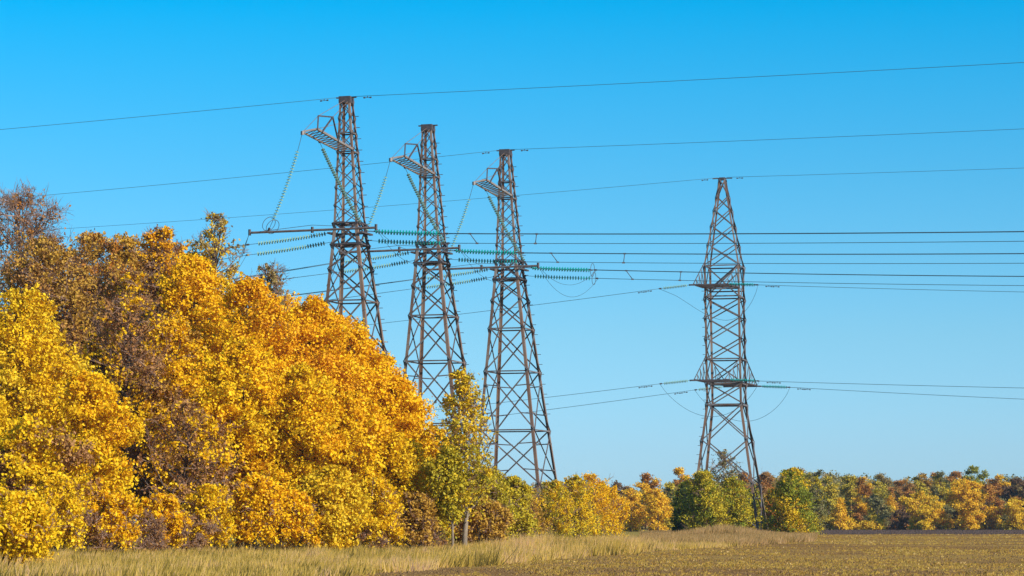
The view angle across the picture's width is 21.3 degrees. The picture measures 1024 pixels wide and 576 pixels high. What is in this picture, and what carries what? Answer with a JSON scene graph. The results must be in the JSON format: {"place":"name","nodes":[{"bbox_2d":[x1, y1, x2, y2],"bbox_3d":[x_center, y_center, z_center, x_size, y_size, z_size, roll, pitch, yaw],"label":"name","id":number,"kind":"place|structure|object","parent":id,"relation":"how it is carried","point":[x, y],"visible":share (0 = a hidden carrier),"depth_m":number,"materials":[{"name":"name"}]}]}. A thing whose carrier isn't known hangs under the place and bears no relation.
{"place":"outdoors","nodes":[
{"label":"outdoors","id":0,"kind":"place"},
{"bbox_2d":[0,523,987,575],"bbox_3d":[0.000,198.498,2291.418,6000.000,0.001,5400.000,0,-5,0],"label":"ground","id":1,"kind":"structure","parent":0,"point":[626,532],"depth_m":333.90,"materials":[{"name":"beige plant"}]},
{"bbox_2d":[0,369,16,477],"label":"autumn tree","id":2,"kind":"object","parent":1,"relation":"on","point":[3,411],"visible":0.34,"depth_m":139.82,"materials":[{"name":"yellow plant"}]},
{"bbox_2d":[0,486,74,565],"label":"shrub","id":3,"kind":"object","parent":1,"relation":"on","point":[29,520],"visible":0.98,"depth_m":95.77,"materials":[{"name":"yellow plant"}]},
{"bbox_2d":[0,283,102,459],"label":"autumn tree","id":4,"kind":"object","parent":1,"relation":"on","point":[22,359],"visible":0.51,"depth_m":147.28,"materials":[{"name":"yellow plant"}]},
{"bbox_2d":[0,412,104,550],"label":"autumn tree","id":5,"kind":"object","parent":1,"relation":"on","point":[32,456],"visible":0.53,"depth_m":132.79,"materials":[{"name":"yellow plant"}]},
{"bbox_2d":[0,176,111,384],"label":"autumn tree","id":6,"kind":"object","parent":1,"relation":"on","point":[13,203],"visible":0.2,"depth_m":178.31,"materials":[{"name":"brown plant"}]},
{"bbox_2d":[0,229,119,424],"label":"autumn tree","id":7,"kind":"object","parent":1,"relation":"on","point":[44,248],"visible":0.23,"depth_m":171.96,"materials":[{"name":"brown plant"}]},
{"bbox_2d":[27,473,93,550],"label":"shrub","id":8,"kind":"object","parent":1,"relation":"on","point":[59,492],"visible":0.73,"depth_m":130.00,"materials":[{"name":"yellow plant"}]},
{"bbox_2d":[60,508,119,552],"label":"thicket","id":9,"kind":"object","parent":1,"relation":"on","point":[92,521],"visible":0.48,"depth_m":132.16,"materials":[{"name":"brown plant"}]},
{"bbox_2d":[42,228,138,547],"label":"autumn tree","id":10,"kind":"object","parent":1,"relation":"on","point":[90,241],"visible":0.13,"depth_m":175.98,"materials":[{"name":"brown plant"}]},
{"bbox_2d":[33,367,150,549],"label":"autumn tree","id":11,"kind":"object","parent":1,"relation":"on","point":[87,392],"visible":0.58,"depth_m":141.97,"materials":[{"name":"yellow plant"}]},
{"bbox_2d":[63,231,157,496],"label":"autumn tree","id":12,"kind":"object","parent":1,"relation":"on","point":[125,253],"visible":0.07,"depth_m":180.22,"materials":[{"name":"brown plant"}]},
{"bbox_2d":[81,490,148,552],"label":"shrub","id":13,"kind":"object","parent":1,"relation":"on","point":[118,508],"visible":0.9,"depth_m":132.99,"materials":[{"name":"yellow plant"}]},
{"bbox_2d":[69,266,196,549],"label":"autumn tree","id":14,"kind":"object","parent":1,"relation":"on","point":[132,307],"visible":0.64,"depth_m":157.57,"materials":[{"name":"brown plant"}]},
{"bbox_2d":[105,507,171,552],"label":"thicket","id":15,"kind":"object","parent":1,"relation":"on","point":[150,541],"visible":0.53,"depth_m":135.13,"materials":[{"name":"brown plant"}]},
{"bbox_2d":[103,223,203,495],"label":"autumn tree","id":16,"kind":"object","parent":1,"relation":"on","point":[159,246],"visible":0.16,"depth_m":172.18,"materials":[{"name":"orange plant"}]},
{"bbox_2d":[133,491,194,549],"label":"shrub","id":17,"kind":"object","parent":1,"relation":"on","point":[166,505],"visible":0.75,"depth_m":137.01,"materials":[{"name":"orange plant"}]},
{"bbox_2d":[120,316,210,546],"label":"autumn tree","id":18,"kind":"object","parent":1,"relation":"on","point":[186,380],"visible":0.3,"depth_m":159.38,"materials":[{"name":"yellow plant"}]},
{"bbox_2d":[129,253,245,476],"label":"autumn tree","id":19,"kind":"object","parent":1,"relation":"on","point":[192,278],"visible":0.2,"depth_m":167.73,"materials":[{"name":"yellow plant"}]},
{"bbox_2d":[125,396,253,550],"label":"autumn tree","id":20,"kind":"object","parent":1,"relation":"on","point":[181,482],"visible":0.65,"depth_m":145.24,"materials":[{"name":"brown plant"}]},
{"bbox_2d":[175,513,222,551],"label":"thicket","id":21,"kind":"object","parent":1,"relation":"on","point":[198,538],"visible":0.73,"depth_m":138.27,"materials":[{"name":"brown plant"}]},
{"bbox_2d":[178,483,241,549],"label":"shrub","id":22,"kind":"object","parent":1,"relation":"on","point":[206,501],"visible":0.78,"depth_m":140.04,"materials":[{"name":"yellow plant"}]},
{"bbox_2d":[185,208,252,544],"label":"autumn tree","id":23,"kind":"object","parent":1,"relation":"on","point":[212,252],"visible":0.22,"depth_m":182.67,"materials":[{"name":"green plant"}]},
{"bbox_2d":[168,335,299,547],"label":"autumn tree","id":24,"kind":"object","parent":1,"relation":"on","point":[226,395],"visible":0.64,"depth_m":150.78,"materials":[{"name":"yellow plant"}]},
{"bbox_2d":[188,271,307,546],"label":"autumn tree","id":25,"kind":"object","parent":1,"relation":"on","point":[258,319],"visible":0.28,"depth_m":162.53,"materials":[{"name":"yellow plant"}]},
{"bbox_2d":[222,471,304,549],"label":"shrub","id":26,"kind":"object","parent":1,"relation":"on","point":[256,495],"visible":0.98,"depth_m":141.98,"materials":[{"name":"yellow plant"}]},
{"bbox_2d":[245,259,297,547],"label":"autumn tree","id":27,"kind":"object","parent":1,"relation":"on","point":[273,276],"visible":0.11,"depth_m":178.45,"materials":[{"name":"beige plant"}]},
{"bbox_2d":[263,487,326,549],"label":"shrub","id":28,"kind":"object","parent":1,"relation":"on","point":[295,533],"visible":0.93,"depth_m":142.85,"materials":[{"name":"yellow plant"}]},
{"bbox_2d":[239,362,361,547],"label":"autumn tree","id":29,"kind":"object","parent":1,"relation":"on","point":[310,393],"visible":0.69,"depth_m":150.41,"materials":[{"name":"yellow plant"}]},
{"bbox_2d":[268,292,370,546],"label":"autumn tree","id":30,"kind":"object","parent":1,"relation":"on","point":[316,317],"visible":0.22,"depth_m":165.24,"materials":[{"name":"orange plant"}]},
{"bbox_2d":[273,463,383,550],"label":"autumn tree","id":31,"kind":"object","parent":1,"relation":"on","point":[334,494],"visible":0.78,"depth_m":144.65,"materials":[{"name":"yellow plant"}]},
{"bbox_2d":[313,310,374,374],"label":"autumn tree","id":32,"kind":"object","parent":1,"relation":"on","point":[347,321],"visible":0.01,"depth_m":183.96,"materials":[{"name":"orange plant"}]},
{"bbox_2d":[301,96,392,541],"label":"lattice pylon","id":33,"kind":"object","parent":1,"relation":"on","point":[359,243],"visible":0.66,"depth_m":228.07,"materials":[{"name":"metal"}]},
{"bbox_2d":[262,135,301,233],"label":"insulator string","id":34,"kind":"object","parent":33,"relation":"hanging from","point":[282,194],"visible":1,"depth_m":220.60,"materials":[{"name":"glass"}]},
{"bbox_2d":[248,224,376,235],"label":"jumper pipe","id":35,"kind":"object","parent":34,"relation":"hanging from","point":[312,229],"visible":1,"depth_m":220.28,"materials":[{"name":"metal"}]},
{"bbox_2d":[318,141,363,226],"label":"insulator string","id":36,"kind":"object","parent":33,"relation":"hanging from","point":[338,180],"visible":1,"depth_m":221.19,"materials":[{"name":"glass"}]},
{"bbox_2d":[364,229,447,235],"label":"insulator string","id":37,"kind":"object","parent":33,"relation":"attached to","point":[397,232],"visible":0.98,"depth_m":226.45,"materials":[{"name":"glass"}]},
{"bbox_2d":[447,231,1023,233],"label":"power cable","id":38,"kind":"object","parent":37,"relation":"attached to","point":[707,233],"visible":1,"depth_m":216.49,"materials":[{"name":"metal"}]},
{"bbox_2d":[367,239,449,244],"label":"insulator string","id":39,"kind":"object","parent":33,"relation":"attached to","point":[403,242],"visible":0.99,"depth_m":226.54,"materials":[{"name":"glass"}]},
{"bbox_2d":[450,241,1023,243],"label":"power cable","id":40,"kind":"object","parent":39,"relation":"attached to","point":[711,243],"visible":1,"depth_m":216.85,"materials":[{"name":"metal"}]},
{"bbox_2d":[352,62,1023,97],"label":"earth wire","id":41,"kind":"object","parent":33,"relation":"attached to","point":[681,80],"visible":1,"depth_m":216.93,"materials":[{"name":"metal"}]},
{"bbox_2d":[308,390,410,548],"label":"autumn tree","id":42,"kind":"object","parent":1,"relation":"on","point":[360,428],"visible":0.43,"depth_m":152.56,"materials":[{"name":"yellow plant"}]},
{"bbox_2d":[316,326,411,538],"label":"autumn tree","id":43,"kind":"object","parent":1,"relation":"on","point":[365,353],"visible":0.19,"depth_m":167.53,"materials":[{"name":"yellow plant"}]},
{"bbox_2d":[349,527,391,549],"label":"thicket","id":44,"kind":"object","parent":1,"relation":"on","point":[363,535],"visible":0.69,"depth_m":146.07,"materials":[{"name":"brown plant"}]},
{"bbox_2d":[353,476,410,547],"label":"shrub","id":45,"kind":"object","parent":1,"relation":"on","point":[388,511],"visible":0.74,"depth_m":146.95,"materials":[{"name":"yellow plant"}]},
{"bbox_2d":[355,433,434,546],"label":"autumn tree","id":46,"kind":"object","parent":1,"relation":"on","point":[409,477],"visible":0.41,"depth_m":152.72,"materials":[{"name":"yellow plant"}]},
{"bbox_2d":[364,378,439,546],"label":"autumn tree","id":47,"kind":"object","parent":1,"relation":"on","point":[409,405],"visible":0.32,"depth_m":167.02,"materials":[{"name":"yellow plant"}]},
{"bbox_2d":[389,491,443,548],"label":"shrub","id":48,"kind":"object","parent":1,"relation":"on","point":[417,511],"visible":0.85,"depth_m":150.03,"materials":[{"name":"brown plant"}]},
{"bbox_2d":[389,124,481,467],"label":"lattice pylon","id":49,"kind":"object","parent":1,"relation":"on","point":[425,176],"visible":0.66,"depth_m":244.13,"materials":[{"name":"metal"}]},
{"bbox_2d":[404,166,447,246],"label":"insulator string","id":50,"kind":"object","parent":49,"relation":"hanging from","point":[422,202],"visible":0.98,"depth_m":237.39,"materials":[{"name":"glass"}]},
{"bbox_2d":[339,245,460,254],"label":"jumper pipe","id":51,"kind":"object","parent":50,"relation":"hanging from","point":[399,249],"visible":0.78,"depth_m":236.24,"materials":[{"name":"metal"}]},
{"bbox_2d":[446,249,522,254],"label":"insulator string","id":52,"kind":"object","parent":49,"relation":"attached to","point":[487,252],"visible":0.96,"depth_m":242.60,"materials":[{"name":"glass"}]},
{"bbox_2d":[537,253,943,254],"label":"power cable","id":53,"kind":"object","parent":52,"relation":"attached to","point":[778,254],"visible":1,"depth_m":231.49,"materials":[{"name":"metal"}]},
{"bbox_2d":[447,258,525,263],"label":"insulator string","id":54,"kind":"object","parent":49,"relation":"attached to","point":[498,261],"visible":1,"depth_m":242.69,"materials":[{"name":"glass"}]},
{"bbox_2d":[560,262,1023,263],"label":"power cable","id":55,"kind":"object","parent":54,"relation":"attached to","point":[816,263],"visible":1,"depth_m":230.06,"materials":[{"name":"metal"}]},
{"bbox_2d":[395,425,477,542],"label":"autumn tree","id":56,"kind":"object","parent":1,"relation":"on","point":[430,449],"visible":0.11,"depth_m":165.16,"materials":[{"name":"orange plant"}]},
{"bbox_2d":[418,443,479,546],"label":"slender tree","id":57,"kind":"object","parent":1,"relation":"on","point":[447,510],"visible":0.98,"depth_m":151.21,"materials":[{"name":"green plant"}]},
{"bbox_2d":[426,366,502,545],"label":"slender tree","id":58,"kind":"object","parent":1,"relation":"on","point":[465,398],"visible":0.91,"depth_m":152.35,"materials":[{"name":"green plant"}]},
{"bbox_2d":[448,494,519,544],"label":"shrub","id":59,"kind":"object","parent":1,"relation":"on","point":[480,529],"visible":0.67,"depth_m":158.82,"materials":[{"name":"brown plant"}]},
{"bbox_2d":[471,468,528,540],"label":"shrub","id":60,"kind":"object","parent":1,"relation":"on","point":[499,492],"visible":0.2,"depth_m":166.88,"materials":[{"name":"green plant"}]},
{"bbox_2d":[472,149,556,532],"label":"lattice pylon","id":61,"kind":"object","parent":1,"relation":"on","point":[508,154],"visible":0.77,"depth_m":260.39,"materials":[{"name":"metal"}]},
{"bbox_2d":[485,189,527,264],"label":"insulator string","id":62,"kind":"object","parent":61,"relation":"hanging from","point":[512,241],"visible":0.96,"depth_m":253.91,"materials":[{"name":"glass"}]},
{"bbox_2d":[426,263,538,270],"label":"jumper pipe","id":63,"kind":"object","parent":62,"relation":"hanging from","point":[489,267],"visible":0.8,"depth_m":252.69,"materials":[{"name":"metal"}]},
{"bbox_2d":[502,474,539,538],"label":"shrub","id":64,"kind":"object","parent":1,"relation":"on","point":[525,524],"visible":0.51,"depth_m":184.83,"materials":[{"name":"green plant"}]},
{"bbox_2d":[517,485,553,537],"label":"shrub","id":65,"kind":"object","parent":1,"relation":"on","point":[534,508],"visible":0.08,"depth_m":243.78,"materials":[{"name":"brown plant"}]},
{"bbox_2d":[531,479,588,538],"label":"shrub","id":66,"kind":"object","parent":1,"relation":"on","point":[555,490],"visible":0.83,"depth_m":248.44,"materials":[{"name":"yellow plant"}]},
{"bbox_2d":[551,473,603,539],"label":"shrub","id":67,"kind":"object","parent":1,"relation":"on","point":[575,483],"visible":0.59,"depth_m":256.49,"materials":[{"name":"yellow plant"}]},
{"bbox_2d":[572,471,623,536],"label":"shrub","id":68,"kind":"object","parent":1,"relation":"on","point":[605,495],"visible":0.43,"depth_m":270.76,"materials":[{"name":"yellow plant"}]},
{"bbox_2d":[597,485,635,537],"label":"shrub","id":69,"kind":"object","parent":1,"relation":"on","point":[613,491],"visible":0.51,"depth_m":274.67,"materials":[{"name":"yellow plant"}]},
{"bbox_2d":[614,486,649,531],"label":"tree","id":70,"kind":"object","parent":1,"relation":"on","point":[635,505],"visible":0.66,"depth_m":453.01,"materials":[{"name":"yellow plant"}]},
{"bbox_2d":[632,470,664,530],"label":"tree","id":71,"kind":"object","parent":1,"relation":"on","point":[645,485],"visible":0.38,"depth_m":477.84,"materials":[{"name":"yellow plant"}]},
{"bbox_2d":[643,486,673,530],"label":"tree","id":72,"kind":"object","parent":1,"relation":"on","point":[656,506],"visible":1,"depth_m":448.00,"materials":[{"name":"yellow plant"}]},
{"bbox_2d":[658,481,676,529],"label":"tree","id":73,"kind":"object","parent":1,"relation":"on","point":[669,485],"visible":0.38,"depth_m":453.01,"materials":[{"name":"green plant"}]},
{"bbox_2d":[668,481,694,531],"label":"tree","id":74,"kind":"object","parent":1,"relation":"on","point":[678,495],"visible":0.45,"depth_m":290.42,"materials":[{"name":"green plant"}]},
{"bbox_2d":[677,468,737,529],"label":"tree","id":75,"kind":"object","parent":1,"relation":"on","point":[705,506],"visible":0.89,"depth_m":285.25,"materials":[{"name":"green plant"}]},
{"bbox_2d":[701,449,743,512],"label":"tree","id":76,"kind":"object","parent":1,"relation":"on","point":[726,474],"visible":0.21,"depth_m":316.90,"materials":[{"name":"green plant"}]},
{"bbox_2d":[639,523,818,545],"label":"rough weeds","id":77,"kind":"object","parent":1,"relation":"on","point":[743,535],"visible":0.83,"depth_m":229.01,"materials":[{"name":"beige plant"}]},
{"bbox_2d":[690,177,768,530],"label":"pointed pylon","id":78,"kind":"object","parent":1,"relation":"on","point":[707,380],"visible":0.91,"depth_m":299.72,"materials":[{"name":"metal"}]},
{"bbox_2d":[710,476,761,528],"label":"tree","id":79,"kind":"object","parent":1,"relation":"on","point":[734,487],"visible":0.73,"depth_m":287.25,"materials":[{"name":"green plant"}]},
{"bbox_2d":[458,468,1023,528],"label":"wood","id":80,"kind":"object","parent":1,"relation":"on","point":[839,479],"visible":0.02,"depth_m":589.51,"materials":[{"name":"brown plant"}]},
{"bbox_2d":[758,486,782,531],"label":"tree","id":81,"kind":"object","parent":1,"relation":"on","point":[768,505],"visible":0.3,"depth_m":303.50,"materials":[{"name":"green plant"}]},
{"bbox_2d":[761,467,819,533],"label":"tree","id":82,"kind":"object","parent":1,"relation":"on","point":[794,513],"visible":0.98,"depth_m":291.11,"materials":[{"name":"green plant"}]},
{"bbox_2d":[798,473,830,534],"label":"tree","id":83,"kind":"object","parent":1,"relation":"on","point":[814,491],"visible":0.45,"depth_m":328.33,"materials":[{"name":"green plant"}]},
{"bbox_2d":[829,496,855,529],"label":"tree","id":84,"kind":"object","parent":1,"relation":"on","point":[839,513],"visible":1,"depth_m":527.82,"materials":[{"name":"yellow plant"}]},
{"bbox_2d":[829,474,862,529],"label":"tree","id":85,"kind":"object","parent":1,"relation":"on","point":[849,481],"visible":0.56,"depth_m":557.72,"materials":[{"name":"green plant"}]},
{"bbox_2d":[850,476,874,529],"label":"tree","id":86,"kind":"object","parent":1,"relation":"on","point":[864,490],"visible":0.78,"depth_m":552.75,"materials":[{"name":"brown plant"}]},
{"bbox_2d":[862,486,894,529],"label":"tree","id":87,"kind":"object","parent":1,"relation":"on","point":[874,499],"visible":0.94,"depth_m":532.83,"materials":[{"name":"green plant"}]},
{"bbox_2d":[858,472,898,512],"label":"tree","id":88,"kind":"object","parent":1,"relation":"on","point":[882,482],"visible":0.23,"depth_m":572.74,"materials":[{"name":"green plant"}]},
{"bbox_2d":[886,509,910,529],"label":"tree","id":89,"kind":"object","parent":1,"relation":"on","point":[903,517],"visible":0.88,"depth_m":537.24,"materials":[{"name":"green plant"}]},
{"bbox_2d":[898,488,945,529],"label":"tree","id":90,"kind":"object","parent":1,"relation":"on","point":[921,510],"visible":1,"depth_m":525.62,"materials":[{"name":"yellow plant"}]},
{"bbox_2d":[928,470,954,529],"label":"tree","id":91,"kind":"object","parent":1,"relation":"on","point":[941,488],"visible":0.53,"depth_m":569.55,"materials":[{"name":"green plant"}]},
{"bbox_2d":[934,477,985,529],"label":"tree","id":92,"kind":"object","parent":1,"relation":"on","point":[967,506],"visible":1,"depth_m":526.77,"materials":[{"name":"yellow plant"}]},
{"bbox_2d":[954,465,989,527],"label":"tree","id":93,"kind":"object","parent":1,"relation":"on","point":[981,476],"visible":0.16,"depth_m":583.41,"materials":[{"name":"green plant"}]},
{"bbox_2d":[977,483,1009,529],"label":"tree","id":94,"kind":"object","parent":1,"relation":"on","point":[989,497],"visible":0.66,"depth_m":537.26,"materials":[{"name":"orange plant"}]},
{"bbox_2d":[983,474,1010,527],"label":"tree","id":95,"kind":"object","parent":1,"relation":"on","point":[996,486],"visible":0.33,"depth_m":567.82,"materials":[{"name":"brown plant"}]},
{"bbox_2d":[998,477,1023,529],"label":"tree","id":96,"kind":"object","parent":1,"relation":"on","point":[1011,490],"visible":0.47,"depth_m":557.85,"materials":[{"name":"brown plant"}]},
{"bbox_2d":[0,0,1023,522],"label":"sky","id":97,"kind":"structure","parent":0,"point":[62,62],"materials":[{"name":"blue"}]},
{"bbox_2d":[350,534,1023,575],"bbox_3d":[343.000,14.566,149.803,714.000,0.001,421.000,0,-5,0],"label":"field","id":98,"kind":"structure","parent":0,"point":[715,557],"depth_m":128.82,"materials":[{"name":"brown plant"}]},
{"bbox_2d":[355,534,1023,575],"bbox_3d":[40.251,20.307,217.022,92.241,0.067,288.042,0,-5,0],"label":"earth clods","id":99,"kind":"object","parent":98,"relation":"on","point":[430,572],"visible":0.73,"depth_m":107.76,"materials":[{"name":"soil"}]},
{"label":"ploughed strip","id":100,"kind":"structure","parent":0,"visible":0},
{"bbox_2d":[818,476,845,529],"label":"tree","id":101,"kind":"object","parent":100,"relation":"on","point":[832,491],"visible":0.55,"depth_m":537.53,"materials":[{"name":"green plant"}]},
{"bbox_2d":[886,478,919,528],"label":"tree","id":102,"kind":"object","parent":100,"relation":"on","point":[903,491],"visible":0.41,"depth_m":557.95,"materials":[{"name":"brown plant"}]},
{"bbox_2d":[897,472,933,528],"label":"tree","id":103,"kind":"object","parent":100,"relation":"on","point":[920,482],"visible":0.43,"depth_m":567.63,"materials":[{"name":"green plant"}]},
{"bbox_2d":[819,529,1023,533],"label":"ploughed clods","id":104,"kind":"object","parent":100,"relation":"on","point":[941,531],"visible":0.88,"depth_m":430.98,"materials":[{"name":"soil"}]},
{"bbox_2d":[997,497,1023,529],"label":"tree","id":105,"kind":"object","parent":100,"relation":"on","point":[1014,517],"visible":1,"depth_m":532.49,"materials":[{"name":"yellow plant"}]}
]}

